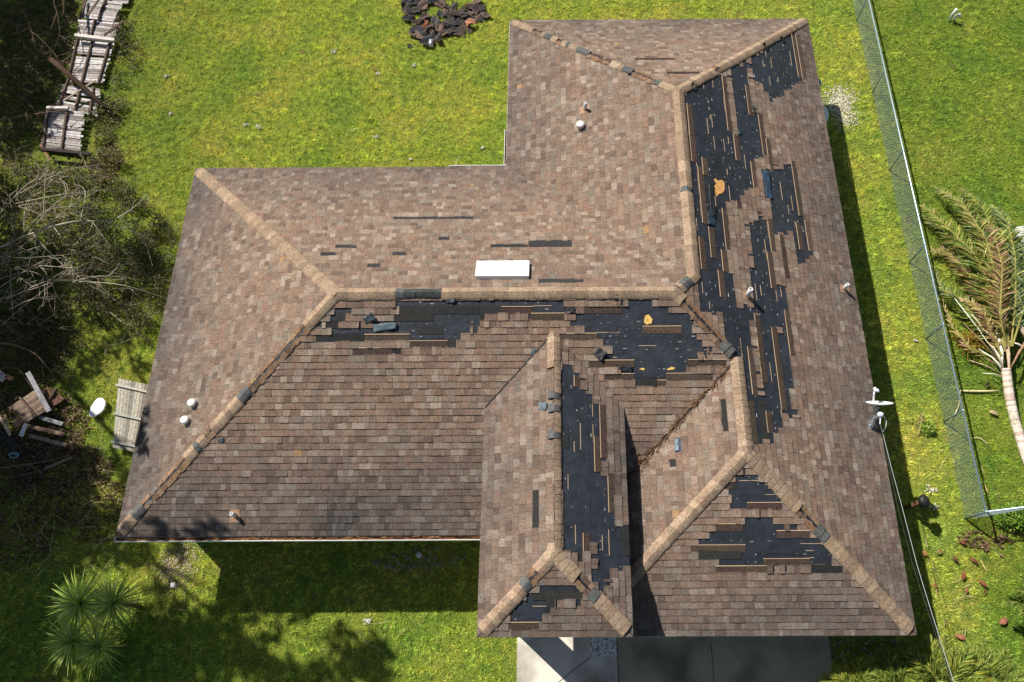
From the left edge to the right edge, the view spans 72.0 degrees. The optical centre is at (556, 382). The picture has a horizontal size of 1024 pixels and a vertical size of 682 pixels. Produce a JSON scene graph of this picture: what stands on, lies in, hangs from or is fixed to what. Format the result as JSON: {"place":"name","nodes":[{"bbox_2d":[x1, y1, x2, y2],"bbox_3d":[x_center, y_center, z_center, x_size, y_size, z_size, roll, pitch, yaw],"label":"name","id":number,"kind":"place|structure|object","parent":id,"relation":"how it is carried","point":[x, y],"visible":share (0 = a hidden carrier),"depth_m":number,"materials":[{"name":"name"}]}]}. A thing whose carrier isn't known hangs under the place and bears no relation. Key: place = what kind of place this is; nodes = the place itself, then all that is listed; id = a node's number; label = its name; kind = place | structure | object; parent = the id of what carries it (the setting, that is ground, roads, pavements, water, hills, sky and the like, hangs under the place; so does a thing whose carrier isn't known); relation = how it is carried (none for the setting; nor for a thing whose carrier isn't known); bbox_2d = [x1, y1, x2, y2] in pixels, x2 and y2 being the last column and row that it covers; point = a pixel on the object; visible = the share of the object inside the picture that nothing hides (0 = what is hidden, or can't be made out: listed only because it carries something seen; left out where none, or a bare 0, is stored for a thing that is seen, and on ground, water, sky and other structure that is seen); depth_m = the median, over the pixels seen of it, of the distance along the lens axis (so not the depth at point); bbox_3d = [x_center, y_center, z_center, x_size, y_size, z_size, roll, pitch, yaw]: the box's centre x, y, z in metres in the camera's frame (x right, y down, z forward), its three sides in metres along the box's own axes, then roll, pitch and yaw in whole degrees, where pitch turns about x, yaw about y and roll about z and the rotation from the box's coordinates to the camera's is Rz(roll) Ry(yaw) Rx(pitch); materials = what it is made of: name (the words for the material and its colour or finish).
{"place":"outdoors","nodes":[
{"label":"outdoors","id":0,"kind":"place"},
{"bbox_2d":[0,0,1023,681],"bbox_3d":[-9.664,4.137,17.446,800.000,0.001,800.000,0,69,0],"label":"ground","id":1,"kind":"structure","parent":0,"point":[248,668],"depth_m":20.21,"materials":[{"name":"green plant"}]},
{"bbox_2d":[0,0,125,573],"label":"leaf litter","id":2,"kind":"object","parent":1,"relation":"on","point":[27,481],"visible":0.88,"depth_m":18.30,"materials":[{"name":"plant"}]},
{"bbox_2d":[0,429,27,457],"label":"board","id":3,"kind":"object","parent":2,"relation":"on","point":[5,435],"visible":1,"depth_m":18.26,"materials":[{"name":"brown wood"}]},
{"bbox_2d":[13,417,24,426],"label":"board","id":4,"kind":"object","parent":2,"relation":"on","point":[18,421],"visible":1,"depth_m":18.30,"materials":[{"name":"brown wood"}]},
{"bbox_2d":[9,390,45,421],"bbox_3d":[-13.803,0.651,18.354,0.753,0.123,0.736,-38,73,-13],"label":"wooden pallet","id":5,"kind":"object","parent":4,"relation":"on","point":[28,407],"visible":1,"depth_m":18.37,"materials":[{"name":"brown wood"}]},
{"bbox_2d":[25,371,50,412],"bbox_3d":[-13.607,0.229,18.483,0.120,0.180,1.272,-33,73,-12],"label":"board","id":6,"kind":"object","parent":5,"relation":"on","point":[38,391],"visible":1,"depth_m":18.47,"materials":[{"name":"grey wood"}]},
{"bbox_2d":[19,423,27,436],"bbox_3d":[-13.777,1.211,18.188,0.100,0.129,0.335,22,71,8],"label":"board","id":7,"kind":"object","parent":2,"relation":"on","point":[23,430],"visible":1,"depth_m":18.17,"materials":[{"name":"grey wood"}]},
{"bbox_2d":[0,293,69,335],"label":"fallen branch","id":8,"kind":"object","parent":2,"relation":"on","point":[33,318],"visible":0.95,"depth_m":19.11,"materials":[{"name":"brown wood"}]},
{"bbox_2d":[0,319,74,478],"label":"brush heap","id":9,"kind":"object","parent":2,"relation":"on","point":[1,368],"visible":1,"depth_m":18.70,"materials":[{"name":"brown plant"}]},
{"bbox_2d":[27,424,64,435],"bbox_3d":[-13.338,1.233,18.365,0.990,0.080,0.100,11,69,4],"label":"board","id":10,"kind":"object","parent":2,"relation":"on","point":[42,429],"visible":0.98,"depth_m":18.35,"materials":[{"name":"brown wood"}]},
{"bbox_2d":[29,434,66,446],"bbox_3d":[-13.232,1.501,18.316,1.008,0.080,0.100,13,70,5],"label":"board","id":11,"kind":"object","parent":2,"relation":"on","point":[40,438],"visible":1,"depth_m":18.30,"materials":[{"name":"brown wood"}]},
{"bbox_2d":[38,415,63,425],"bbox_3d":[-13.228,0.985,18.407,0.653,0.080,0.100,15,70,6],"label":"board","id":12,"kind":"object","parent":2,"relation":"on","point":[50,420],"visible":1,"depth_m":18.39,"materials":[{"name":"grey wood"}]},
{"bbox_2d":[44,387,64,406],"bbox_3d":[-13.381,0.318,18.640,0.644,0.121,0.422,43,75,15],"label":"wooden pallet","id":13,"kind":"object","parent":2,"relation":"on","point":[52,397],"visible":0.94,"depth_m":18.64,"materials":[{"name":"brown wood"}]},
{"bbox_2d":[45,456,71,469],"bbox_3d":[-12.833,2.062,18.125,0.684,0.031,0.050,-25,71,-9],"label":"board","id":14,"kind":"object","parent":2,"relation":"on","point":[59,462],"visible":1,"depth_m":18.11,"materials":[{"name":"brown wood"}]},
{"bbox_2d":[56,83,100,116],"bbox_3d":[-15.174,-8.995,22.356,1.469,0.094,1.307,0,69,0],"label":"fallen fence","id":15,"kind":"object","parent":2,"relation":"on","point":[74,89],"visible":0.77,"depth_m":22.36,"materials":[{"name":"grey wood"}]},
{"bbox_2d":[49,57,118,118],"bbox_3d":[-14.859,-9.275,22.145,2.748,0.802,0.167,37,74,13],"label":"fallen log","id":16,"kind":"object","parent":15,"relation":"on","point":[68,74],"visible":1,"depth_m":22.06,"materials":[{"name":"brown wood"}]},
{"bbox_2d":[63,80,95,100],"bbox_3d":[-15.017,-9.216,22.165,1.150,0.080,0.050,-40,74,-14],"label":"board","id":17,"kind":"object","parent":16,"relation":"on","point":[78,91],"visible":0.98,"depth_m":22.14,"materials":[{"name":"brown wood"}]},
{"bbox_2d":[66,38,114,83],"bbox_3d":[-15.197,-10.475,22.879,1.352,0.090,1.954,0,69,0],"label":"fallen fence","id":18,"kind":"object","parent":2,"relation":"on","point":[97,68],"visible":0.91,"depth_m":22.87,"materials":[{"name":"grey wood"}]},
{"bbox_2d":[0,0,79,210],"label":"brush heap","id":19,"kind":"object","parent":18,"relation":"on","point":[30,43],"visible":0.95,"depth_m":22.25,"materials":[{"name":"brown plant"}]},
{"bbox_2d":[74,33,115,42],"bbox_3d":[-15.082,-11.273,22.997,1.360,0.100,0.110,8,69,3],"label":"fence post","id":20,"kind":"object","parent":18,"relation":"on","point":[95,38],"visible":1,"depth_m":22.96,"materials":[{"name":"grey wood"}]},
{"bbox_2d":[78,19,119,37],"bbox_3d":[-15.330,-11.783,23.423,1.535,0.088,0.796,7,69,3],"label":"fallen fence","id":21,"kind":"object","parent":2,"relation":"on","point":[90,27],"visible":0.82,"depth_m":23.46,"materials":[{"name":"grey wood"}]},
{"bbox_2d":[81,0,122,21],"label":"fallen fence","id":22,"kind":"object","parent":21,"relation":"on","point":[101,11],"visible":0.99,"depth_m":23.63,"materials":[{"name":"grey wood"}]},
{"bbox_2d":[103,21,122,36],"bbox_3d":[-14.545,-11.630,23.091,0.766,0.179,0.070,-33,73,-12],"label":"board","id":23,"kind":"object","parent":21,"relation":"on","point":[112,29],"visible":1,"depth_m":23.08,"materials":[{"name":"brown wood"}]},
{"bbox_2d":[41,110,84,150],"bbox_3d":[-15.299,-7.859,21.817,1.388,0.182,1.727,0,69,0],"label":"fallen fence","id":24,"kind":"object","parent":1,"relation":"on","point":[62,140],"visible":0.89,"depth_m":21.83,"materials":[{"name":"grey wood"}]},
{"bbox_2d":[46,106,68,109],"bbox_3d":[-15.577,-8.588,21.979,0.669,0.080,0.094,0,69,0],"label":"fence post","id":25,"kind":"object","parent":24,"relation":"on","point":[59,107],"visible":1,"depth_m":21.94,"materials":[{"name":"grey wood"}]},
{"bbox_2d":[40,147,90,156],"bbox_3d":[-14.923,-7.025,21.388,1.521,0.100,0.100,6,69,3],"label":"fence post","id":26,"kind":"object","parent":1,"relation":"on","point":[62,151],"visible":0.93,"depth_m":21.35,"materials":[{"name":"brown wood"}]},
{"bbox_2d":[40,613,101,676],"bbox_3d":[-10.941,5.843,16.076,1.385,1.346,1.601,0,69,0],"label":"spiky plant","id":27,"kind":"object","parent":1,"relation":"on","point":[63,643],"visible":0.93,"depth_m":15.68,"materials":[{"name":"green plant"}]},
{"bbox_2d":[42,562,119,639],"bbox_3d":[-10.881,5.099,16.269,1.842,1.519,1.855,0,69,0],"label":"spiky plant","id":28,"kind":"object","parent":1,"relation":"on","point":[74,602],"visible":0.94,"depth_m":15.87,"materials":[{"name":"green plant"}]},
{"bbox_2d":[0,0,182,500],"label":"undergrowth","id":29,"kind":"object","parent":1,"relation":"on","point":[96,302],"visible":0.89,"depth_m":20.44,"materials":[{"name":"green plant"}]},
{"bbox_2d":[0,176,73,322],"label":"fallen branch","id":30,"kind":"object","parent":29,"relation":"on","point":[23,233],"visible":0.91,"depth_m":19.73,"materials":[{"name":"brown wood"}]},
{"bbox_2d":[0,188,94,273],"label":"fallen branch","id":31,"kind":"object","parent":29,"relation":"on","point":[4,255],"visible":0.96,"depth_m":19.32,"materials":[{"name":"brown wood"}]},
{"bbox_2d":[0,251,108,325],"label":"fallen branch","id":32,"kind":"object","parent":29,"relation":"on","point":[49,282],"visible":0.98,"depth_m":18.89,"materials":[{"name":"brown wood"}]},
{"bbox_2d":[0,271,80,314],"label":"fallen branch","id":33,"kind":"object","parent":32,"relation":"on","point":[55,293],"visible":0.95,"depth_m":19.11,"materials":[{"name":"brown wood"}]},
{"bbox_2d":[0,153,120,221],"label":"fallen branch","id":34,"kind":"object","parent":29,"relation":"on","point":[48,178],"visible":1,"depth_m":19.98,"materials":[{"name":"brown wood"}]},
{"bbox_2d":[0,230,147,289],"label":"fallen branch","id":35,"kind":"object","parent":29,"relation":"on","point":[64,264],"visible":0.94,"depth_m":19.31,"materials":[{"name":"brown wood"}]},
{"bbox_2d":[0,166,162,282],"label":"fallen branch","id":36,"kind":"object","parent":29,"relation":"on","point":[58,216],"visible":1,"depth_m":19.47,"materials":[{"name":"brown wood"}]},
{"bbox_2d":[59,225,166,317],"bbox_3d":[-12.207,-3.189,19.376,3.434,1.403,1.792,26,71,10],"label":"fallen branch","id":37,"kind":"object","parent":29,"relation":"on","point":[88,277],"visible":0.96,"depth_m":19.09,"materials":[{"name":"brown wood"}]},
{"bbox_2d":[88,285,153,356],"bbox_3d":[-11.882,-1.792,19.297,1.387,0.604,2.187,-16,70,-6],"label":"fallen branch","id":38,"kind":"object","parent":29,"relation":"on","point":[116,317],"visible":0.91,"depth_m":19.35,"materials":[{"name":"brown wood"}]},
{"bbox_2d":[63,621,127,679],"bbox_3d":[-10.243,5.990,15.997,1.410,1.386,1.352,39,74,14],"label":"spiky plant","id":39,"kind":"object","parent":1,"relation":"on","point":[98,645],"visible":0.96,"depth_m":15.63,"materials":[{"name":"green plant"}]},
{"bbox_2d":[89,398,106,417],"bbox_3d":[-12.152,0.649,18.629,0.373,0.100,0.531,0,69,0],"label":"bucket","id":40,"kind":"object","parent":1,"relation":"on","point":[98,407],"visible":1,"depth_m":18.60,"materials":[{"name":"white plastic"}]},
{"bbox_2d":[80,569,154,636],"bbox_3d":[-10.012,5.108,16.236,1.640,1.570,1.511,0,69,0],"label":"spiky plant","id":41,"kind":"object","parent":1,"relation":"on","point":[110,603],"visible":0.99,"depth_m":15.83,"materials":[{"name":"green plant"}]},
{"bbox_2d":[111,378,147,451],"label":"fence panel","id":42,"kind":"structure","parent":1,"relation":"on","point":[131,396],"depth_m":18.50,"materials":[{"name":"grey wood"}]},
{"bbox_2d":[147,542,205,592],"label":"sand","id":43,"kind":"structure","parent":1,"relation":"on","point":[170,563],"depth_m":17.30,"materials":[{"name":"beige sand"}]},
{"bbox_2d":[401,13,413,20],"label":"shingle scrap","id":44,"kind":"object","parent":1,"relation":"on","point":[405,17],"visible":1,"depth_m":23.64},
{"bbox_2d":[407,30,424,38],"bbox_3d":[-4.639,-11.589,23.385,0.600,0.106,0.277,24,71,9],"label":"shingle scrap","id":45,"kind":"object","parent":1,"relation":"on","point":[418,34],"visible":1,"depth_m":23.37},
{"bbox_2d":[409,25,426,33],"bbox_3d":[-4.561,-11.772,23.445,0.624,0.078,0.326,13,70,5],"label":"shingle scrap","id":46,"kind":"object","parent":45,"relation":"on","point":[420,29],"visible":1,"depth_m":23.45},
{"bbox_2d":[423,23,432,33],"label":"shingle scrap","id":47,"kind":"object","parent":46,"relation":"on","point":[429,29],"visible":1,"depth_m":23.43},
{"bbox_2d":[412,1,424,13],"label":"shingle scrap","id":48,"kind":"object","parent":1,"relation":"on","point":[422,3],"visible":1,"depth_m":23.81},
{"bbox_2d":[406,5,420,13],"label":"shingle scrap","id":49,"kind":"object","parent":48,"relation":"on","point":[410,10],"visible":1,"depth_m":23.72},
{"bbox_2d":[373,546,464,571],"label":"gravel","id":50,"kind":"structure","parent":1,"relation":"on","point":[389,567],"depth_m":17.30,"materials":[{"name":"grey gravel"}]},
{"bbox_2d":[430,16,440,27],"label":"shingle scrap","id":51,"kind":"object","parent":1,"relation":"on","point":[433,19],"visible":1,"depth_m":23.60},
{"bbox_2d":[434,30,441,40],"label":"shingle scrap","id":52,"kind":"object","parent":1,"relation":"on","point":[438,35],"visible":1,"depth_m":23.32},
{"bbox_2d":[430,0,446,8],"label":"shingle scrap","id":53,"kind":"object","parent":1,"relation":"on","point":[444,2],"visible":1,"depth_m":23.89,"materials":[{"name":"brown"}]},
{"bbox_2d":[443,26,457,36],"bbox_3d":[-3.547,-11.733,23.441,0.562,0.106,0.298,-25,71,-9],"label":"shingle scrap","id":54,"kind":"object","parent":1,"relation":"on","point":[449,32],"visible":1,"depth_m":23.43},
{"bbox_2d":[437,24,447,35],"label":"shingle scrap","id":55,"kind":"object","parent":54,"relation":"on","point":[441,28],"visible":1,"depth_m":23.44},
{"bbox_2d":[447,1,457,13],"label":"shingle scrap","id":56,"kind":"object","parent":1,"relation":"on","point":[453,6],"visible":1,"depth_m":23.84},
{"bbox_2d":[443,14,461,21],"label":"shingle scrap","id":57,"kind":"object","parent":1,"relation":"on","point":[453,16],"visible":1,"depth_m":23.71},
{"bbox_2d":[448,28,464,36],"bbox_3d":[-3.331,-11.685,23.431,0.586,0.100,0.310,0,69,0],"label":"shingle scrap","id":58,"kind":"object","parent":1,"relation":"on","point":[459,30],"visible":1,"depth_m":23.43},
{"bbox_2d":[455,23,473,33],"bbox_3d":[-3.098,-11.890,23.506,0.648,0.104,0.292,25,71,9],"label":"shingle scrap","id":59,"kind":"object","parent":1,"relation":"on","point":[469,28],"visible":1,"depth_m":23.50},
{"bbox_2d":[472,4,478,16],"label":"shingle scrap","id":60,"kind":"object","parent":1,"relation":"on","point":[476,13],"visible":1,"depth_m":23.72,"materials":[{"name":"brown"}]},
{"bbox_2d":[464,0,480,8],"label":"shingle scrap","id":61,"kind":"object","parent":60,"relation":"on","point":[470,5],"visible":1,"depth_m":23.84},
{"bbox_2d":[477,4,489,17],"bbox_3d":[-2.449,-12.534,23.724,0.306,0.156,0.641,-25,71,-9],"label":"shingle scrap","id":62,"kind":"object","parent":1,"relation":"on","point":[484,14],"visible":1,"depth_m":23.74,"materials":[{"name":"brown"}]},
{"bbox_2d":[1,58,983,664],"bbox_3d":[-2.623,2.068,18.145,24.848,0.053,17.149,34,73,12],"label":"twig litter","id":63,"kind":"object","parent":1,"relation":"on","point":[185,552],"visible":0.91,"depth_m":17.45,"materials":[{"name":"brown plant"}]},
{"bbox_2d":[114,18,916,637],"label":"house","id":64,"kind":"structure","parent":1,"relation":"on","point":[760,504],"depth_m":15.42,"materials":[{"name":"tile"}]},
{"bbox_2d":[363,312,374,323],"bbox_3d":[-4.074,-1.405,15.282,0.261,0.179,0.170,-20,70,-7],"label":"torn felt flap","id":65,"kind":"object","parent":64,"relation":"on","point":[369,318],"visible":1,"depth_m":15.30,"materials":[{"name":"grey"}]},
{"bbox_2d":[373,322,395,331],"bbox_3d":[-3.737,-1.216,15.318,0.519,0.111,0.163,-5,69,-2],"label":"torn felt flap","id":66,"kind":"object","parent":64,"relation":"on","point":[384,326],"visible":1,"depth_m":15.31,"materials":[{"name":"grey"}]},
{"bbox_2d":[538,402,546,409],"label":"torn felt flap","id":67,"kind":"object","parent":64,"relation":"on","point":[543,405],"visible":1,"depth_m":14.81,"materials":[{"name":"grey"}]},
{"bbox_2d":[593,347,606,359],"bbox_3d":[0.952,-0.633,15.311,0.242,0.093,0.215,40,74,14],"label":"torn felt flap","id":68,"kind":"object","parent":64,"relation":"on","point":[600,353],"visible":1,"depth_m":15.32,"materials":[{"name":"grey"}]},
{"bbox_2d":[618,365,632,371],"bbox_3d":[1.501,-0.311,15.340,0.323,0.073,0.135,6,69,2],"label":"torn felt flap","id":69,"kind":"object","parent":64,"relation":"on","point":[624,368],"visible":1,"depth_m":15.34,"materials":[{"name":"black"}]},
{"bbox_2d":[626,365,726,486],"bbox_3d":[2.498,1.109,15.310,3.753,1.074,0.568,-41,74,-14],"label":"pine straw","id":70,"kind":"object","parent":64,"relation":"on","point":[676,424],"visible":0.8,"depth_m":15.33,"materials":[{"name":"brown plant"}]},
{"bbox_2d":[674,438,679,450],"bbox_3d":[2.599,1.337,15.217,0.118,0.055,0.297,0,69,0],"label":"torn felt flap","id":71,"kind":"object","parent":64,"relation":"on","point":[676,445],"visible":1,"depth_m":15.21,"materials":[{"name":"grey"}]},
{"bbox_2d":[708,211,715,225],"bbox_3d":[3.640,-3.846,16.469,0.211,0.127,0.365,0,69,0],"label":"torn felt flap","id":72,"kind":"object","parent":64,"relation":"on","point":[711,220],"visible":1,"depth_m":16.47,"materials":[{"name":"grey"}]},
{"bbox_2d":[709,182,716,218],"bbox_3d":[3.700,-4.332,16.668,0.164,0.136,0.975,0,69,0],"label":"torn felt flap","id":73,"kind":"object","parent":64,"relation":"on","point":[712,199],"visible":1,"depth_m":16.67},
{"bbox_2d":[762,170,772,198],"bbox_3d":[5.299,-4.970,17.638,0.223,0.103,0.836,0,69,0],"label":"torn felt flap","id":74,"kind":"object","parent":64,"relation":"on","point":[766,177],"visible":1,"depth_m":17.65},
{"bbox_2d":[869,412,886,432],"bbox_3d":[7.312,0.961,16.047,0.208,0.886,0.411,-10,69,-4],"label":"service mast","id":75,"kind":"object","parent":64,"relation":"attached to","point":[880,415],"visible":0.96,"depth_m":15.73,"materials":[{"name":"metal"}]},
{"bbox_2d":[866,387,892,428],"bbox_3d":[7.200,0.577,15.925,0.532,0.794,0.674,29,72,11],"label":"satellite dish","id":76,"kind":"object","parent":75,"relation":"attached to","point":[878,403],"visible":1,"depth_m":15.90,"materials":[{"name":"metal"}]},
{"bbox_2d":[883,437,951,681],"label":"power cable","id":77,"kind":"object","parent":75,"relation":"attached to","point":[912,563],"visible":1,"depth_m":14.67,"materials":[{"name":"rubber"}]},
{"bbox_2d":[883,435,953,681],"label":"power cable","id":78,"kind":"object","parent":75,"relation":"attached to","point":[916,562],"visible":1,"depth_m":14.56,"materials":[{"name":"rubber"}]},
{"bbox_2d":[517,637,617,681],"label":"walkway","id":79,"kind":"structure","parent":1,"relation":"on","point":[548,659],"depth_m":16.46,"materials":[{"name":"concrete"}]},
{"bbox_2d":[591,637,616,655],"bbox_3d":[1.121,6.079,16.659,0.629,0.095,0.746,0,69,0],"label":"gravel bed","id":80,"kind":"object","parent":1,"relation":"on","point":[602,646],"visible":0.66,"depth_m":16.57,"materials":[{"name":"grey gravel"}]},
{"bbox_2d":[814,655,889,681],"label":"palm shrub","id":81,"kind":"object","parent":1,"relation":"on","point":[850,671],"visible":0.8,"depth_m":15.56,"materials":[{"name":"green plant"}]},
{"bbox_2d":[860,637,946,681],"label":"shrub","id":82,"kind":"object","parent":1,"relation":"on","point":[888,660],"visible":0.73,"depth_m":15.47,"materials":[{"name":"green plant"}]},
{"bbox_2d":[903,494,929,509],"bbox_3d":[8.884,2.988,17.334,0.306,1.000,0.315,0,69,0],"label":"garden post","id":83,"kind":"object","parent":1,"relation":"on","point":[923,500],"visible":1,"depth_m":16.95,"materials":[{"name":"brown wood"}]},
{"bbox_2d":[853,0,987,518],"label":"chain link fence","id":84,"kind":"object","parent":1,"relation":"on","point":[930,271],"visible":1,"depth_m":19.58,"materials":[{"name":"metal"}]},
{"bbox_2d":[917,413,924,434],"bbox_3d":[9.580,1.071,18.508,0.225,0.104,0.622,17,70,7],"label":"dead frond","id":85,"kind":"object","parent":1,"relation":"on","point":[919,426],"visible":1,"depth_m":18.48,"materials":[{"name":"beige plant"}]},
{"bbox_2d":[905,414,941,437],"bbox_3d":[9.673,1.081,18.457,0.892,0.281,0.677,-12,69,-5],"label":"shrub","id":86,"kind":"object","parent":1,"relation":"on","point":[932,425],"visible":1,"depth_m":18.39,"materials":[{"name":"green plant"}]},
{"bbox_2d":[894,633,997,681],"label":"palm shrub","id":87,"kind":"object","parent":1,"relation":"on","point":[961,666],"visible":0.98,"depth_m":15.36,"materials":[{"name":"green plant"}]},
{"bbox_2d":[948,8,960,21],"bbox_3d":[13.320,-12.243,23.444,0.340,0.450,0.135,13,70,5],"label":"cleanout pipe","id":88,"kind":"object","parent":1,"relation":"on","point":[953,14],"visible":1,"depth_m":23.41,"materials":[{"name":"white plastic"}]},
{"bbox_2d":[914,186,1023,463],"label":"fallen palm","id":89,"kind":"object","parent":1,"relation":"on","point":[998,305],"visible":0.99,"depth_m":19.20,"materials":[{"name":"green plant"}]},
{"bbox_2d":[960,390,1000,391],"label":"dead stalk","id":90,"kind":"object","parent":1,"relation":"on","point":[979,390],"visible":0.98,"depth_m":18.82,"materials":[{"name":"beige plant"}]},
{"bbox_2d":[952,528,1012,557],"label":"leaf litter","id":91,"kind":"object","parent":1,"relation":"on","point":[983,546],"visible":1,"depth_m":17.41,"materials":[{"name":"brown plant"}]},
{"bbox_2d":[957,639,1023,681],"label":"palm shrub","id":92,"kind":"object","parent":1,"relation":"on","point":[997,664],"visible":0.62,"depth_m":15.62,"materials":[{"name":"green plant"}]},
{"bbox_2d":[968,506,1023,518],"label":"chain link fence","id":93,"kind":"object","parent":1,"relation":"on","point":[1000,511],"visible":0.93,"depth_m":17.09,"materials":[{"name":"metal"}]},
{"bbox_2d":[979,498,1023,538],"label":"shrub","id":94,"kind":"object","parent":1,"relation":"on","point":[1016,523],"visible":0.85,"depth_m":17.43,"materials":[{"name":"green plant"}]},
{"bbox_2d":[1001,560,1023,617],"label":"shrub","id":95,"kind":"object","parent":1,"relation":"on","point":[1013,599],"visible":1,"depth_m":16.00,"materials":[{"name":"green plant"}]},
{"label":"shingle scrap","id":96,"kind":"object","parent":1,"relation":"on","visible":0},
{"bbox_2d":[411,13,427,23],"bbox_3d":[-4.590,-12.191,23.582,0.583,0.116,0.244,-37,73,-13],"label":"shingle scrap","id":97,"kind":"object","parent":96,"relation":"on","point":[417,21],"visible":1,"depth_m":23.56,"materials":[{"name":"brown"}]},
{"bbox_2d":[617,636,832,681],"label":"driveway","id":98,"kind":"structure","parent":0,"point":[743,659],"depth_m":16.47,"materials":[{"name":"concrete"}]},
{"bbox_2d":[559,643,713,681],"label":"pavement joint","id":99,"kind":"object","parent":98,"relation":"on","point":[617,663],"visible":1,"depth_m":16.44,"materials":[{"name":"concrete"}]},
{"bbox_2d":[822,81,863,131],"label":"sand","id":100,"kind":"structure","parent":0,"point":[839,100],"depth_m":22.36,"materials":[{"name":"beige sand"}]},
{"bbox_2d":[829,636,901,664],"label":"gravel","id":101,"kind":"structure","parent":0,"point":[840,656],"depth_m":16.59,"materials":[{"name":"grey gravel"}]},
{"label":"shingle scrap","id":102,"kind":"object","parent":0,"visible":0},
{"bbox_2d":[442,20,459,26],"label":"shingle scrap","id":103,"kind":"object","parent":102,"relation":"on","point":[450,24],"visible":1,"depth_m":23.51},
{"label":"shingle scrap","id":104,"kind":"object","parent":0,"visible":0},
{"bbox_2d":[419,33,433,45],"bbox_3d":[-4.291,-11.359,23.292,0.326,0.104,0.502,26,71,10],"label":"shingle scrap","id":105,"kind":"object","parent":104,"relation":"on","point":[426,37],"visible":1,"depth_m":23.29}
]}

